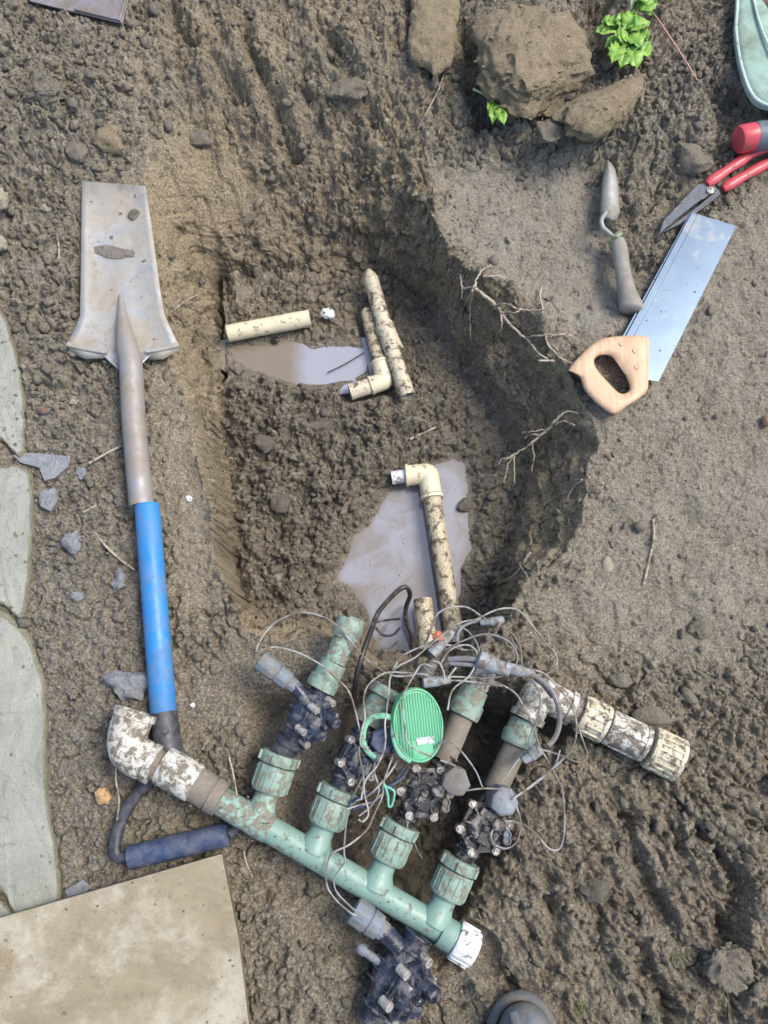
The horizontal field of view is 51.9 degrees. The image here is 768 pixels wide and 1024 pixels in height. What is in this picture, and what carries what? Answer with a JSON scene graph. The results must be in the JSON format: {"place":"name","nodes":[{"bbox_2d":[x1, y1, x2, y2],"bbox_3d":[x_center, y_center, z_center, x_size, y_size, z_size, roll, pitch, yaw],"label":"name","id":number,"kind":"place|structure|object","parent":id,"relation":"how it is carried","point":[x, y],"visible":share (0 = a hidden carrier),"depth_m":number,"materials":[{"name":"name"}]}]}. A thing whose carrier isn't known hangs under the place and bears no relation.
{"place":"outdoors","nodes":[
{"label":"outdoors","id":0,"kind":"place"},
{"bbox_2d":[0,0,767,1023],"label":"ground","id":1,"kind":"structure","parent":0,"point":[710,456],"depth_m":1.37,"materials":[{"name":"soil"}]},
{"bbox_2d":[0,235,7,250],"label":"rock","id":2,"kind":"object","parent":1,"relation":"on","point":[3,244],"visible":1,"depth_m":1.39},
{"bbox_2d":[0,188,8,210],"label":"rock","id":3,"kind":"object","parent":1,"relation":"on","point":[4,200],"visible":1,"depth_m":1.40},
{"bbox_2d":[0,895,12,915],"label":"flagstone","id":4,"kind":"object","parent":1,"relation":"on","point":[5,908],"visible":0.11,"depth_m":1.14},
{"bbox_2d":[0,310,27,457],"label":"flagstone","id":5,"kind":"object","parent":1,"relation":"on","point":[11,381],"visible":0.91,"depth_m":1.33,"materials":[{"name":"stone"}]},
{"bbox_2d":[0,464,34,617],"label":"flagstone","id":6,"kind":"object","parent":1,"relation":"on","point":[19,506],"visible":0.96,"depth_m":1.28,"materials":[{"name":"stone"}]},
{"bbox_2d":[0,609,62,912],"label":"flagstone","id":7,"kind":"object","parent":1,"relation":"on","point":[23,734],"visible":0.84,"depth_m":1.19,"materials":[{"name":"stone"}]},
{"bbox_2d":[13,453,70,481],"bbox_3d":[-0.572,-0.075,1.313,0.096,0.006,0.049,0,76,0],"label":"slate flake","id":8,"kind":"object","parent":1,"relation":"on","point":[51,467],"visible":1,"depth_m":1.31,"materials":[{"name":"stone"}]},
{"bbox_2d":[19,70,66,109],"bbox_3d":[-0.616,-0.761,1.423,0.088,0.048,0.061,19,77,5],"label":"soil clod","id":9,"kind":"object","parent":1,"relation":"on","point":[43,90],"visible":1,"depth_m":1.41,"materials":[{"name":"soil"}]},
{"bbox_2d":[39,489,51,509],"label":"rock","id":10,"kind":"object","parent":1,"relation":"on","point":[48,498],"visible":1,"depth_m":1.29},
{"bbox_2d":[40,201,52,212],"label":"rock","id":11,"kind":"object","parent":1,"relation":"on","point":[44,208],"visible":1,"depth_m":1.43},
{"bbox_2d":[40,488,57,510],"bbox_3d":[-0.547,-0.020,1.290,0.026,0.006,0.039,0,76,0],"label":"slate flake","id":12,"kind":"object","parent":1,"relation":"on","point":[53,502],"visible":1,"depth_m":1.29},
{"bbox_2d":[61,531,81,554],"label":"rock","id":13,"kind":"object","parent":1,"relation":"on","point":[71,543],"visible":1,"depth_m":1.27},
{"bbox_2d":[64,141,88,162],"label":"soil clod","id":14,"kind":"object","parent":1,"relation":"on","point":[75,151],"visible":1,"depth_m":1.42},
{"bbox_2d":[69,592,83,601],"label":"rock","id":15,"kind":"object","parent":1,"relation":"on","point":[76,596],"visible":1,"depth_m":1.25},
{"bbox_2d":[65,879,90,896],"bbox_3d":[-0.447,0.555,1.153,0.038,0.006,0.023,-28,78,-7],"label":"slate flake","id":16,"kind":"object","parent":1,"relation":"on","point":[83,885],"visible":0.69,"depth_m":1.15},
{"bbox_2d":[30,0,127,23],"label":"metal blade","id":17,"kind":"object","parent":1,"relation":"on","point":[112,10],"visible":1,"depth_m":1.47,"materials":[{"name":"metal"}]},
{"bbox_2d":[76,467,86,479],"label":"rock","id":18,"kind":"object","parent":1,"relation":"on","point":[81,472],"visible":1,"depth_m":1.30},
{"bbox_2d":[95,787,111,804],"bbox_3d":[-0.420,0.424,1.178,0.025,0.019,0.025,0,76,0],"label":"brick chip","id":19,"kind":"object","parent":1,"relation":"on","point":[103,795],"visible":1,"depth_m":1.17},
{"bbox_2d":[88,445,121,463],"bbox_3d":[-0.464,-0.096,1.312,0.060,0.008,0.005,-31,78,-7],"label":"stalk","id":20,"kind":"object","parent":1,"relation":"on","point":[105,453],"visible":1,"depth_m":1.31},
{"bbox_2d":[91,124,123,155],"bbox_3d":[-0.504,-0.678,1.431,0.053,0.035,0.056,-16,77,-4],"label":"soil clod","id":21,"kind":"object","parent":1,"relation":"on","point":[106,138],"visible":1,"depth_m":1.42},
{"bbox_2d":[93,531,135,571],"bbox_3d":[-0.439,0.064,1.276,0.099,0.014,0.008,41,79,9],"label":"stalk","id":22,"kind":"object","parent":1,"relation":"on","point":[115,554],"visible":1,"depth_m":1.27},
{"bbox_2d":[115,767,119,819],"bbox_3d":[-0.395,0.404,1.167,0.006,0.002,0.099,-6,76,-2],"label":"stalk","id":23,"kind":"object","parent":1,"relation":"on","point":[117,793],"visible":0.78,"depth_m":1.16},
{"bbox_2d":[111,568,125,590],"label":"rock","id":24,"kind":"object","parent":1,"relation":"on","point":[117,583],"visible":1,"depth_m":1.26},
{"bbox_2d":[102,670,147,700],"bbox_3d":[-0.394,0.268,1.220,0.084,0.036,0.049,0,76,0],"label":"rock","id":25,"kind":"object","parent":1,"relation":"on","point":[125,685],"visible":0.92,"depth_m":1.21,"materials":[{"name":"stone"}]},
{"bbox_2d":[0,852,250,1023],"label":"plywood board","id":26,"kind":"object","parent":1,"relation":"on","point":[129,978],"visible":1,"depth_m":1.10,"materials":[{"name":"wood"}]},
{"bbox_2d":[5,876,245,1023],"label":"soil specks","id":27,"kind":"object","parent":26,"relation":"on","point":[64,1013],"visible":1,"depth_m":1.10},
{"bbox_2d":[66,181,241,869],"bbox_3d":[-0.400,-0.051,1.283,0.198,0.047,1.169,-10,76,-2],"label":"drain spade","id":28,"kind":"object","parent":1,"relation":"on","point":[128,321],"visible":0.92,"depth_m":1.31,"materials":[{"name":"metal"}]},
{"bbox_2d":[93,245,134,258],"bbox_3d":[-0.479,-0.460,1.395,0.080,0.002,0.025,9,76,2],"label":"mud smear","id":29,"kind":"object","parent":28,"relation":"on","point":[109,251],"visible":1,"depth_m":1.39},
{"bbox_2d":[127,209,139,219],"bbox_3d":[-0.448,-0.533,1.411,0.018,0.006,0.022,36,79,8],"label":"mud smear","id":30,"kind":"object","parent":28,"relation":"on","point":[133,214],"visible":1,"depth_m":1.41,"materials":[{"name":"soil"}]},
{"bbox_2d":[189,130,212,147],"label":"soil clod","id":31,"kind":"object","parent":1,"relation":"on","point":[199,138],"visible":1,"depth_m":1.50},
{"bbox_2d":[254,434,274,453],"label":"soil clod","id":32,"kind":"object","parent":1,"relation":"on","point":[263,443],"visible":1,"depth_m":1.48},
{"bbox_2d":[226,310,311,341],"bbox_3d":[-0.227,-0.368,1.559,0.166,0.038,0.034,-11,76,-3],"label":"pipe offcut","id":33,"kind":"object","parent":1,"relation":"on","point":[268,325],"visible":1,"depth_m":1.54,"materials":[{"name":"plastic"}]},
{"bbox_2d":[270,494,290,513],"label":"soil clod","id":34,"kind":"object","parent":1,"relation":"on","point":[280,503],"visible":1,"depth_m":1.46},
{"bbox_2d":[217,337,373,393],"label":"water","id":35,"kind":"structure","parent":1,"relation":"on","point":[293,362],"depth_m":1.57,"materials":[{"name":"liquid"}]},
{"bbox_2d":[106,614,537,968],"bbox_3d":[-0.062,0.325,1.172,0.627,0.106,0.406,28,78,7],"label":"irrigation manifold","id":36,"kind":"object","parent":1,"relation":"on","point":[433,787],"visible":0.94,"depth_m":1.13,"materials":[{"name":"green plastic"}]},
{"bbox_2d":[258,646,368,822],"bbox_3d":[-0.074,0.298,1.134,0.083,0.014,0.282,-32,78,-7],"label":"wire","id":37,"kind":"object","parent":36,"relation":"attached to","point":[347,689],"visible":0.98,"depth_m":1.14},
{"bbox_2d":[256,612,412,676],"bbox_3d":[-0.067,0.192,1.163,0.237,0.013,0.073,9,76,2],"label":"wire","id":38,"kind":"object","parent":36,"relation":"attached to","point":[348,638],"visible":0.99,"depth_m":1.17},
{"bbox_2d":[325,852,355,916],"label":"wire","id":39,"kind":"object","parent":36,"relation":"attached to","point":[340,904],"visible":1,"depth_m":1.10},
{"bbox_2d":[333,809,355,911],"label":"wire","id":40,"kind":"object","parent":36,"relation":"attached to","point":[339,895],"visible":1,"depth_m":1.10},
{"bbox_2d":[328,749,395,857],"bbox_3d":[-0.019,0.419,1.121,0.028,0.014,0.177,32,78,7],"label":"wire","id":41,"kind":"object","parent":36,"relation":"attached to","point":[362,834],"visible":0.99,"depth_m":1.12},
{"bbox_2d":[379,780,395,807],"bbox_3d":[0.007,0.401,1.125,0.019,0.010,0.040,-22,77,-5],"label":"twist tie","id":42,"kind":"object","parent":41,"relation":"attached to","point":[386,787],"visible":1,"depth_m":1.12,"materials":[{"name":"green plastic"}]},
{"bbox_2d":[359,763,379,816],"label":"wire","id":43,"kind":"object","parent":36,"relation":"attached to","point":[371,805],"visible":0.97,"depth_m":1.12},
{"bbox_2d":[356,756,399,801],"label":"wire","id":44,"kind":"object","parent":36,"relation":"attached to","point":[384,779],"visible":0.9,"depth_m":1.12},
{"bbox_2d":[349,769,408,803],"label":"wire","id":45,"kind":"object","parent":36,"relation":"attached to","point":[389,785],"visible":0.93,"depth_m":1.13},
{"bbox_2d":[353,765,406,810],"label":"wire","id":46,"kind":"object","parent":36,"relation":"attached to","point":[395,779],"visible":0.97,"depth_m":1.14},
{"bbox_2d":[351,585,415,706],"bbox_3d":[0.011,0.223,1.298,0.081,0.220,0.218,17,77,4],"label":"black cable","id":47,"kind":"object","parent":36,"relation":"attached to","point":[390,597],"visible":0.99,"depth_m":1.25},
{"bbox_2d":[375,627,400,636],"bbox_3d":[0.007,0.200,1.316,0.044,0.034,0.017,-4,76,-1],"label":"black cable","id":48,"kind":"object","parent":47,"relation":"hanging from","point":[386,635],"visible":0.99,"depth_m":1.31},
{"bbox_2d":[362,687,442,763],"bbox_3d":[0.026,0.306,1.135,0.120,0.032,0.106,0,76,0],"label":"valve cap","id":49,"kind":"object","parent":36,"relation":"on","point":[423,719],"visible":0.99,"depth_m":1.13,"materials":[{"name":"green plastic"}]},
{"bbox_2d":[359,671,428,751],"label":"wire","id":50,"kind":"object","parent":49,"relation":"on","point":[367,686],"visible":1,"depth_m":1.13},
{"bbox_2d":[401,663,433,757],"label":"wire","id":51,"kind":"object","parent":49,"relation":"on","point":[405,690],"visible":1,"depth_m":1.12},
{"bbox_2d":[360,629,449,799],"bbox_3d":[0.012,0.275,1.122,0.047,0.011,0.267,28,78,7],"label":"wire","id":52,"kind":"object","parent":36,"relation":"attached to","point":[393,670],"visible":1,"depth_m":1.12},
{"bbox_2d":[418,659,437,678],"bbox_3d":[0.065,0.232,1.162,0.022,0.029,0.032,43,80,10],"label":"wire connector","id":53,"kind":"object","parent":36,"relation":"attached to","point":[426,669],"visible":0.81,"depth_m":1.15,"materials":[{"name":"plastic"}]},
{"bbox_2d":[402,674,504,686],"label":"wire","id":54,"kind":"object","parent":53,"relation":"attached to","point":[493,681],"visible":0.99,"depth_m":1.15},
{"bbox_2d":[451,680,502,686],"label":"wire","id":55,"kind":"object","parent":54,"relation":"on","point":[478,683],"visible":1,"depth_m":1.15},
{"bbox_2d":[422,676,450,687],"bbox_3d":[0.077,0.246,1.145,0.042,0.015,0.015,-6,76,-1],"label":"wire connector","id":56,"kind":"object","parent":55,"relation":"attached to","point":[434,681],"visible":1,"depth_m":1.14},
{"bbox_2d":[392,618,480,669],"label":"wire","id":57,"kind":"object","parent":36,"relation":"attached to","point":[419,647],"visible":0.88,"depth_m":1.17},
{"bbox_2d":[428,629,454,657],"bbox_3d":[0.086,0.194,1.168,0.018,0.018,0.048,42,80,9],"label":"wire connector","id":58,"kind":"object","parent":57,"relation":"attached to","point":[436,649],"visible":0.92,"depth_m":1.16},
{"bbox_2d":[435,739,482,787],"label":"wire","id":59,"kind":"object","parent":36,"relation":"attached to","point":[458,748],"visible":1,"depth_m":1.12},
{"bbox_2d":[424,606,522,665],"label":"wire","id":60,"kind":"object","parent":36,"relation":"attached to","point":[477,613],"visible":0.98,"depth_m":1.18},
{"bbox_2d":[480,616,504,625],"bbox_3d":[0.161,0.163,1.175,0.036,0.013,0.013,-7,76,-2],"label":"wire connector","id":61,"kind":"object","parent":60,"relation":"attached to","point":[492,621],"visible":1,"depth_m":1.17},
{"bbox_2d":[456,619,481,650],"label":"wire","id":62,"kind":"object","parent":61,"relation":"attached to","point":[462,627],"visible":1,"depth_m":1.17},
{"bbox_2d":[446,622,500,650],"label":"wire","id":63,"kind":"object","parent":61,"relation":"attached to","point":[491,638],"visible":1,"depth_m":1.17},
{"bbox_2d":[452,607,557,675],"bbox_3d":[0.191,0.184,1.181,0.161,0.013,0.079,29,78,7],"label":"wire","id":64,"kind":"object","parent":61,"relation":"attached to","point":[540,636],"visible":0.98,"depth_m":1.18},
{"bbox_2d":[467,787,521,848],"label":"wire","id":65,"kind":"object","parent":36,"relation":"attached to","point":[511,846],"visible":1,"depth_m":1.11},
{"bbox_2d":[501,753,523,781],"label":"wire","id":66,"kind":"object","parent":36,"relation":"attached to","point":[510,770],"visible":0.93,"depth_m":1.13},
{"bbox_2d":[521,743,543,763],"bbox_3d":[0.213,0.349,1.136,0.034,0.021,0.019,-35,79,-8],"label":"wire connector","id":67,"kind":"object","parent":66,"relation":"attached to","point":[530,754],"visible":0.99,"depth_m":1.13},
{"bbox_2d":[480,681,565,850],"bbox_3d":[0.200,0.364,1.139,0.117,0.013,0.236,0,76,0],"label":"wire","id":68,"kind":"object","parent":36,"relation":"attached to","point":[561,787],"visible":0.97,"depth_m":1.12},
{"bbox_2d":[512,668,577,799],"bbox_3d":[0.231,0.318,1.139,0.098,0.010,0.184,0,76,0],"label":"wire","id":69,"kind":"object","parent":36,"relation":"attached to","point":[554,766],"visible":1,"depth_m":1.13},
{"bbox_2d":[543,726,587,762],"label":"wire","id":70,"kind":"object","parent":36,"relation":"attached to","point":[572,760],"visible":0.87,"depth_m":1.15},
{"bbox_2d":[310,416,334,434],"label":"soil clod","id":71,"kind":"object","parent":1,"relation":"on","point":[320,425],"visible":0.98,"depth_m":1.51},
{"bbox_2d":[320,308,334,318],"bbox_3d":[-0.113,-0.396,1.574,0.030,0.014,0.025,0,76,0],"label":"plastic chip","id":72,"kind":"object","parent":1,"relation":"on","point":[326,313],"visible":1,"depth_m":1.57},
{"bbox_2d":[325,77,367,100],"bbox_3d":[-0.069,-0.798,1.488,0.090,0.028,0.046,0,76,0],"label":"soil clod","id":73,"kind":"object","parent":1,"relation":"on","point":[347,89],"visible":1,"depth_m":1.48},
{"bbox_2d":[169,148,551,653],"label":"wet soil crumbs","id":74,"kind":"object","parent":1,"relation":"on","point":[304,585],"visible":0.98,"depth_m":1.50,"materials":[{"name":"soil"}]},
{"bbox_2d":[347,307,392,399],"bbox_3d":[-0.026,-0.313,1.554,0.090,0.039,0.196,0,76,0],"label":"elbow pipe","id":75,"kind":"object","parent":1,"relation":"on","point":[380,380],"visible":0.97,"depth_m":1.53,"materials":[{"name":"plastic"}]},
{"bbox_2d":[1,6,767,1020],"bbox_3d":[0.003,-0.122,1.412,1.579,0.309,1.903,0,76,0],"label":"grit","id":76,"kind":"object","parent":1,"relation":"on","point":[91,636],"visible":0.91,"depth_m":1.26,"materials":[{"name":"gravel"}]},
{"bbox_2d":[364,269,414,399],"bbox_3d":[0.006,-0.351,1.545,0.042,0.043,0.276,-18,77,-4],"label":"pipe offcut","id":77,"kind":"object","parent":1,"relation":"on","point":[389,339],"visible":1,"depth_m":1.53,"materials":[{"name":"plastic"}]},
{"bbox_2d":[346,898,440,1023],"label":"irrigation valve","id":78,"kind":"object","parent":1,"relation":"on","point":[403,987],"visible":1,"depth_m":1.09,"materials":[{"name":"plastic"}]},
{"bbox_2d":[338,459,471,652],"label":"water","id":79,"kind":"structure","parent":1,"relation":"on","point":[402,504],"depth_m":1.50,"materials":[{"name":"liquid"}]},
{"bbox_2d":[413,597,435,651],"bbox_3d":[0.074,0.202,1.411,0.035,0.049,0.097,-5,76,-1],"label":"pipe stub","id":80,"kind":"object","parent":1,"relation":"on","point":[423,612],"visible":0.85,"depth_m":1.40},
{"bbox_2d":[390,463,464,643],"bbox_3d":[0.086,0.073,1.468,0.091,0.053,0.351,-10,76,-3],"label":"elbow pipe","id":81,"kind":"object","parent":1,"relation":"on","point":[425,477],"visible":0.99,"depth_m":1.46,"materials":[{"name":"plastic"}]},
{"bbox_2d":[407,0,460,75],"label":"soil slab","id":82,"kind":"structure","parent":1,"relation":"on","point":[432,37],"depth_m":1.46,"materials":[{"name":"soil"}]},
{"bbox_2d":[457,497,473,510],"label":"soil clod","id":83,"kind":"object","parent":1,"relation":"on","point":[466,504],"visible":1,"depth_m":1.51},
{"bbox_2d":[448,656,562,747],"bbox_3d":[0.188,0.252,1.152,0.194,0.019,0.072,40,79,9],"label":"wire","id":84,"kind":"object","parent":1,"relation":"on","point":[553,694],"visible":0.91,"depth_m":1.14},
{"bbox_2d":[440,644,477,709],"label":"wire","id":85,"kind":"object","parent":84,"relation":"on","point":[465,679],"visible":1,"depth_m":1.15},
{"bbox_2d":[475,651,509,677],"bbox_3d":[0.160,0.224,1.152,0.051,0.026,0.026,23,77,6],"label":"wire connector","id":86,"kind":"object","parent":84,"relation":"attached to","point":[488,663],"visible":1,"depth_m":1.14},
{"bbox_2d":[450,662,551,698],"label":"wire","id":87,"kind":"object","parent":84,"relation":"on","point":[463,664],"visible":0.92,"depth_m":1.15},
{"bbox_2d":[505,662,535,678],"bbox_3d":[0.197,0.232,1.148,0.046,0.017,0.017,14,76,3],"label":"wire connector","id":88,"kind":"object","parent":84,"relation":"attached to","point":[517,670],"visible":1,"depth_m":1.14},
{"bbox_2d":[445,633,517,679],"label":"wire","id":89,"kind":"object","parent":88,"relation":"attached to","point":[471,637],"visible":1,"depth_m":1.16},
{"bbox_2d":[496,552,530,583],"bbox_3d":[0.233,0.102,1.369,0.039,0.210,0.056,35,79,8],"label":"root tangle","id":90,"kind":"object","parent":1,"relation":"on","point":[524,561],"visible":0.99,"depth_m":1.33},
{"bbox_2d":[487,989,556,1023],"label":"rubber boot","id":91,"kind":"object","parent":1,"relation":"on","point":[519,1006],"visible":1,"depth_m":1.09,"materials":[{"name":"rubber"}]},
{"bbox_2d":[460,264,588,363],"bbox_3d":[0.251,-0.342,1.439,0.118,0.136,0.260,-43,80,-10],"label":"root tangle","id":92,"kind":"object","parent":1,"relation":"on","point":[483,295],"visible":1,"depth_m":1.40,"materials":[{"name":"plant"}]},
{"bbox_2d":[470,2,595,119],"bbox_3d":[0.269,-0.816,1.424,0.224,0.103,0.237,0,76,0],"label":"soil clod","id":93,"kind":"object","parent":1,"relation":"on","point":[533,61],"visible":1,"depth_m":1.39,"materials":[{"name":"soil"}]},
{"bbox_2d":[473,88,512,124],"bbox_3d":[0.201,-0.737,1.421,0.049,0.020,0.095,-22,77,-5],"label":"green sprig","id":94,"kind":"object","parent":93,"relation":"on","point":[494,110],"visible":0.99,"depth_m":1.41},
{"bbox_2d":[498,410,578,483],"bbox_3d":[0.267,-0.122,1.407,0.142,0.133,0.062,-41,79,-9],"label":"root tangle","id":95,"kind":"object","parent":1,"relation":"hanging from","point":[513,455],"visible":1,"depth_m":1.41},
{"bbox_2d":[535,118,563,142],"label":"soil clod","id":96,"kind":"object","parent":1,"relation":"on","point":[549,130],"visible":0.99,"depth_m":1.40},
{"bbox_2d":[580,877,609,902],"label":"soil clod","id":97,"kind":"object","parent":1,"relation":"on","point":[596,889],"visible":1,"depth_m":1.13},
{"bbox_2d":[552,74,645,142],"bbox_3d":[0.390,-0.715,1.408,0.184,0.083,0.096,-24,77,-6],"label":"soil clod","id":98,"kind":"object","parent":1,"relation":"on","point":[596,115],"visible":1,"depth_m":1.38,"materials":[{"name":"soil"}]},
{"bbox_2d":[510,678,689,780],"bbox_3d":[0.322,0.323,1.185,0.256,0.066,0.078,25,77,6],"label":"pipe run","id":99,"kind":"object","parent":1,"relation":"on","point":[661,752],"visible":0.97,"depth_m":1.17,"materials":[{"name":"plastic"}]},
{"bbox_2d":[528,678,540,749],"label":"wire","id":100,"kind":"object","parent":99,"relation":"on","point":[535,725],"visible":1,"depth_m":1.14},
{"bbox_2d":[602,556,612,572],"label":"rock","id":101,"kind":"object","parent":1,"relation":"on","point":[607,564],"visible":1,"depth_m":1.27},
{"bbox_2d":[599,160,642,314],"bbox_3d":[0.410,-0.496,1.402,0.052,0.035,0.314,-5,76,-1],"label":"hand trowel","id":102,"kind":"object","parent":1,"relation":"on","point":[630,302],"visible":1,"depth_m":1.39,"materials":[{"name":"metal"}]},
{"bbox_2d":[608,672,633,687],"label":"soil clod","id":103,"kind":"object","parent":1,"relation":"on","point":[621,680],"visible":1,"depth_m":1.22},
{"bbox_2d":[594,0,672,69],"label":"green sprig","id":104,"kind":"object","parent":1,"relation":"on","point":[626,48],"visible":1,"depth_m":1.41,"materials":[{"name":"green plant"}]},
{"bbox_2d":[564,947,702,1017],"bbox_3d":[0.356,0.666,1.115,0.217,0.025,0.061,-15,76,-4],"label":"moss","id":105,"kind":"object","parent":1,"relation":"on","point":[580,1008],"visible":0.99,"depth_m":1.11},
{"bbox_2d":[643,519,654,584],"bbox_3d":[0.431,0.065,1.278,0.009,0.014,0.110,12,76,3],"label":"stalk","id":106,"kind":"object","parent":1,"relation":"on","point":[650,553],"visible":1,"depth_m":1.28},
{"bbox_2d":[631,705,671,727],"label":"soil clod","id":107,"kind":"object","parent":1,"relation":"on","point":[652,716],"visible":0.8,"depth_m":1.20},
{"bbox_2d":[568,212,735,413],"bbox_3d":[0.483,-0.350,1.365,0.135,0.028,0.437,37,79,9],"label":"backsaw","id":108,"kind":"object","parent":1,"relation":"on","point":[691,261],"visible":1,"depth_m":1.36,"materials":[{"name":"metal"}]},
{"bbox_2d":[653,12,697,80],"bbox_3d":[0.517,-0.876,1.445,0.012,0.003,0.229,-27,78,-6],"label":"stalk","id":109,"kind":"object","parent":1,"relation":"on","point":[671,39],"visible":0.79,"depth_m":1.44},
{"bbox_2d":[674,142,714,175],"bbox_3d":[0.554,-0.640,1.425,0.060,0.042,0.077,-36,79,-8],"label":"soil clod","id":110,"kind":"object","parent":1,"relation":"on","point":[692,159],"visible":0.99,"depth_m":1.41,"materials":[{"name":"soil"}]},
{"bbox_2d":[688,618,712,639],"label":"soil clod","id":111,"kind":"object","parent":1,"relation":"on","point":[700,629],"visible":1,"depth_m":1.25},
{"bbox_2d":[658,150,767,234],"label":"garden shears","id":112,"kind":"object","parent":1,"relation":"on","point":[697,193],"visible":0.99,"depth_m":1.42,"materials":[{"name":"metal"}]},
{"bbox_2d":[724,992,730,1020],"bbox_3d":[0.482,0.678,1.112,0.011,0.012,0.071,-2,76,-1],"label":"stalk","id":113,"kind":"object","parent":1,"relation":"on","point":[728,1015],"visible":0.56,"depth_m":1.10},
{"bbox_2d":[702,941,754,995],"bbox_3d":[0.480,0.637,1.103,0.070,0.048,0.064,0,76,0],"label":"soil clod","id":114,"kind":"object","parent":1,"relation":"on","point":[728,967],"visible":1,"depth_m":1.09,"materials":[{"name":"soil"}]},
{"bbox_2d":[731,120,767,153],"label":"red capped tool","id":115,"kind":"object","parent":1,"relation":"on","point":[749,137],"visible":1,"depth_m":1.39,"materials":[{"name":"plastic"}]},
{"bbox_2d":[733,0,767,110],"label":"fabric bag","id":116,"kind":"object","parent":1,"relation":"on","point":[750,32],"visible":1,"depth_m":1.41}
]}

